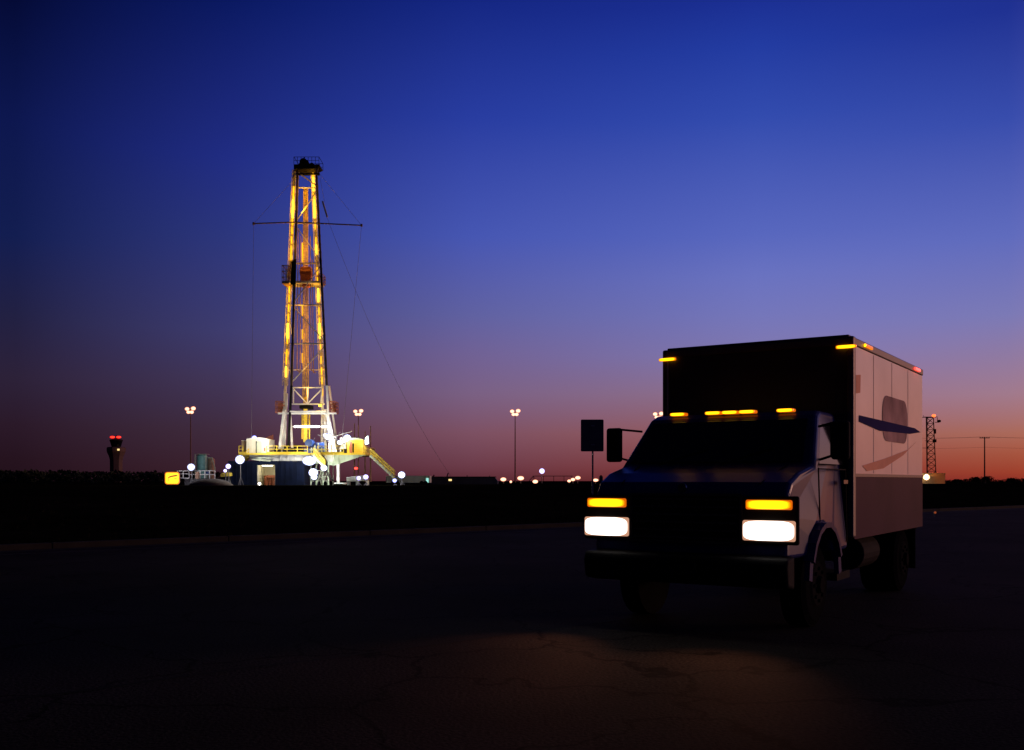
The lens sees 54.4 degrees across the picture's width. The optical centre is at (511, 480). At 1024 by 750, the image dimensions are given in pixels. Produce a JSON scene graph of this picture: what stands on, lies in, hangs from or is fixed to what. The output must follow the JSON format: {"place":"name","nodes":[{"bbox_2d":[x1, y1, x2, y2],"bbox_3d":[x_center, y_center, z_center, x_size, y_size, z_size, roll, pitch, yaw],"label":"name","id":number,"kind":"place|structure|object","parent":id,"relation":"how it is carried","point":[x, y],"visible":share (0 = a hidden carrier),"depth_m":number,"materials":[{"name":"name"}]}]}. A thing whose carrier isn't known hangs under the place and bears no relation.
{"place":"outdoors","nodes":[
{"label":"outdoors","id":0,"kind":"place"},
{"bbox_2d":[107,435,125,473],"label":"control tower","id":1,"kind":"structure","parent":0,"point":[116,451],"depth_m":557.03,"materials":[{"name":"concrete"}]},
{"bbox_2d":[0,508,1023,749],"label":"road","id":2,"kind":"structure","parent":0,"point":[933,663],"depth_m":8.46,"materials":[{"name":"grey asphalt"}]},
{"bbox_2d":[584,335,922,625],"bbox_3d":[3.216,-0.065,12.034,2.660,3.030,5.950,0,0,33],"label":"box truck","id":3,"kind":"object","parent":2,"relation":"on","point":[788,468],"visible":1,"depth_m":10.48,"materials":[{"name":"metal"}]},
{"bbox_2d":[0,481,1023,543],"bbox_3d":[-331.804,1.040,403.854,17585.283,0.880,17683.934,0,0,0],"label":"ground","id":4,"kind":"structure","parent":0,"point":[114,495],"depth_m":40.73,"materials":[{"name":"black plant"}]},
{"bbox_2d":[0,469,227,482],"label":"woodland","id":5,"kind":"object","parent":4,"relation":"on","point":[29,476],"visible":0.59,"depth_m":406.41,"materials":[{"name":"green plant"}]},
{"bbox_2d":[165,472,179,485],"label":"lit sign","id":6,"kind":"object","parent":4,"relation":"on","point":[172,478],"visible":0.97,"depth_m":139.90,"materials":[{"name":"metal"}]},
{"bbox_2d":[185,406,195,476],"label":"mast light","id":7,"kind":"object","parent":4,"relation":"on","point":[193,408],"visible":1,"depth_m":399.73,"materials":[{"name":"metal"}]},
{"bbox_2d":[187,464,194,482],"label":"stand light","id":8,"kind":"object","parent":4,"relation":"on","point":[191,467],"visible":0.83,"depth_m":151.63,"materials":[{"name":"metal"}]},
{"bbox_2d":[177,470,214,484],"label":"mud tank","id":9,"kind":"object","parent":4,"relation":"on","point":[188,480],"visible":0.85,"depth_m":152.95,"materials":[{"name":"metal"}]},
{"bbox_2d":[197,454,206,478],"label":"mud silo","id":10,"kind":"object","parent":4,"relation":"on","point":[201,461],"visible":0.7,"depth_m":164.28,"materials":[{"name":"teal paint"}]},
{"bbox_2d":[188,479,232,484],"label":"spoil heap","id":11,"kind":"object","parent":4,"relation":"on","point":[210,482],"visible":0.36,"depth_m":146.60,"materials":[{"name":"grey soil"}]},
{"bbox_2d":[207,457,215,478],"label":"vent stack","id":12,"kind":"object","parent":4,"relation":"on","point":[210,463],"visible":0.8,"depth_m":165.44,"materials":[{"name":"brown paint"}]},
{"bbox_2d":[221,468,231,481],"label":"pump unit","id":13,"kind":"object","parent":4,"relation":"on","point":[223,476],"visible":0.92,"depth_m":152.50,"materials":[{"name":"yellow paint"}]},
{"bbox_2d":[225,464,230,482],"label":"stand light","id":14,"kind":"object","parent":4,"relation":"on","point":[228,466],"visible":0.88,"depth_m":150.78,"materials":[{"name":"metal"}]},
{"bbox_2d":[235,455,244,484],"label":"stand light","id":15,"kind":"object","parent":4,"relation":"on","point":[240,459],"visible":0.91,"depth_m":150.59,"materials":[{"name":"metal"}]},
{"bbox_2d":[228,157,450,484],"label":"drilling rig","id":16,"kind":"object","parent":4,"relation":"on","point":[282,464],"visible":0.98,"depth_m":158.09,"materials":[{"name":"yellow metal"}]},
{"bbox_2d":[241,440,246,452],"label":"locker container","id":17,"kind":"object","parent":16,"relation":"on","point":[244,445],"visible":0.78,"depth_m":156.20,"materials":[{"name":"white metal"}]},
{"bbox_2d":[247,435,274,452],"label":"doghouse","id":18,"kind":"object","parent":16,"relation":"on","point":[257,445],"visible":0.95,"depth_m":155.60,"materials":[{"name":"white paint"}]},
{"bbox_2d":[256,441,261,452],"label":"door","id":19,"kind":"structure","parent":18,"relation":"in","point":[258,443],"depth_m":155.49,"materials":[{"name":"white metal"}]},
{"bbox_2d":[347,438,365,452],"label":"driller cabin","id":20,"kind":"object","parent":16,"relation":"on","point":[355,445],"visible":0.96,"depth_m":155.60,"materials":[{"name":"yellow metal"}]},
{"bbox_2d":[349,442,351,452],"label":"door","id":21,"kind":"structure","parent":20,"relation":"in","point":[350,443],"depth_m":155.49,"materials":[{"name":"red paint"}]},
{"bbox_2d":[346,476,368,484],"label":"pipe rack","id":22,"kind":"object","parent":4,"relation":"on","point":[350,479],"visible":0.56,"depth_m":152.94,"materials":[{"name":"grey metal"}]},
{"bbox_2d":[353,409,362,424],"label":"mast light","id":23,"kind":"object","parent":4,"relation":"on","point":[358,414],"visible":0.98,"depth_m":429.05,"materials":[{"name":"metal"}]},
{"bbox_2d":[398,471,404,484],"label":"stand light","id":24,"kind":"object","parent":4,"relation":"on","point":[401,474],"visible":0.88,"depth_m":150.59,"materials":[{"name":"metal"}]},
{"bbox_2d":[386,476,430,484],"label":"site trailer","id":25,"kind":"object","parent":4,"relation":"on","point":[424,480],"visible":0.8,"depth_m":174.00,"materials":[{"name":"grey metal"}]},
{"bbox_2d":[430,473,497,483],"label":"long shed","id":26,"kind":"structure","parent":4,"relation":"on","point":[464,480],"depth_m":190.00,"materials":[{"name":"metal"}]},
{"bbox_2d":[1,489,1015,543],"bbox_3d":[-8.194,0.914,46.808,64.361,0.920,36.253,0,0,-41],"label":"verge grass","id":27,"kind":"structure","parent":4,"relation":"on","point":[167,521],"depth_m":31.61,"materials":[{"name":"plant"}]},
{"bbox_2d":[0,505,1023,552],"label":"kerb","id":28,"kind":"structure","parent":4,"relation":"on","point":[51,545],"depth_m":24.90,"materials":[{"name":"concrete"}]},
{"bbox_2d":[510,409,519,482],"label":"mast light","id":29,"kind":"object","parent":4,"relation":"on","point":[512,411],"visible":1,"depth_m":414.80,"materials":[{"name":"metal"}]},
{"bbox_2d":[581,419,603,494],"bbox_3d":[2.738,-0.281,34.013,0.780,3.634,0.085,0,0,0],"label":"road sign","id":30,"kind":"object","parent":4,"relation":"on","point":[592,435],"visible":0.96,"depth_m":33.99,"materials":[{"name":"metal"}]},
{"bbox_2d":[653,411,662,417],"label":"mast light","id":31,"kind":"object","parent":4,"relation":"on","point":[655,414],"visible":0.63,"depth_m":399.01,"materials":[{"name":"metal"}]},
{"bbox_2d":[923,474,929,479],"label":"stand light","id":32,"kind":"object","parent":4,"relation":"on","point":[926,476],"visible":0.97,"depth_m":224.19,"materials":[{"name":"glass"}]},
{"bbox_2d":[922,414,940,472],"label":"lattice tower","id":33,"kind":"structure","parent":4,"relation":"on","point":[927,440],"depth_m":229.91,"materials":[{"name":"metal"}]},
{"bbox_2d":[922,473,945,483],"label":"block wall","id":34,"kind":"structure","parent":4,"relation":"on","point":[936,478],"depth_m":226.00,"materials":[{"name":"beige concrete"}]},
{"bbox_2d":[968,477,980,482],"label":"tree","id":35,"kind":"object","parent":4,"relation":"on","point":[975,479],"visible":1,"depth_m":261.66,"materials":[{"name":"black plant"}]},
{"bbox_2d":[982,437,984,482],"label":"utility pole","id":36,"kind":"object","parent":4,"relation":"on","point":[984,457],"visible":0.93,"depth_m":279.86,"materials":[{"name":"brown wood"}]},
{"bbox_2d":[931,437,1006,448],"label":"overhead line","id":37,"kind":"object","parent":36,"relation":"attached to","point":[971,437],"visible":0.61,"depth_m":279.99,"materials":[{"name":"metal"}]},
{"bbox_2d":[945,478,1023,482],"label":"roadside scrub","id":38,"kind":"object","parent":4,"relation":"on","point":[993,481],"visible":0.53,"depth_m":297.65,"materials":[{"name":"black plant"}]},
{"bbox_2d":[981,476,993,482],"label":"tree","id":39,"kind":"object","parent":4,"relation":"on","point":[985,478],"visible":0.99,"depth_m":261.79,"materials":[{"name":"black plant"}]},
{"bbox_2d":[1006,477,1018,482],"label":"tree","id":40,"kind":"object","parent":4,"relation":"on","point":[1010,480],"visible":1,"depth_m":261.37,"materials":[{"name":"black plant"}]},
{"bbox_2d":[0,0,1023,480],"label":"sky","id":41,"kind":"structure","parent":0,"point":[551,199],"materials":[{"name":"blue"}]}
]}

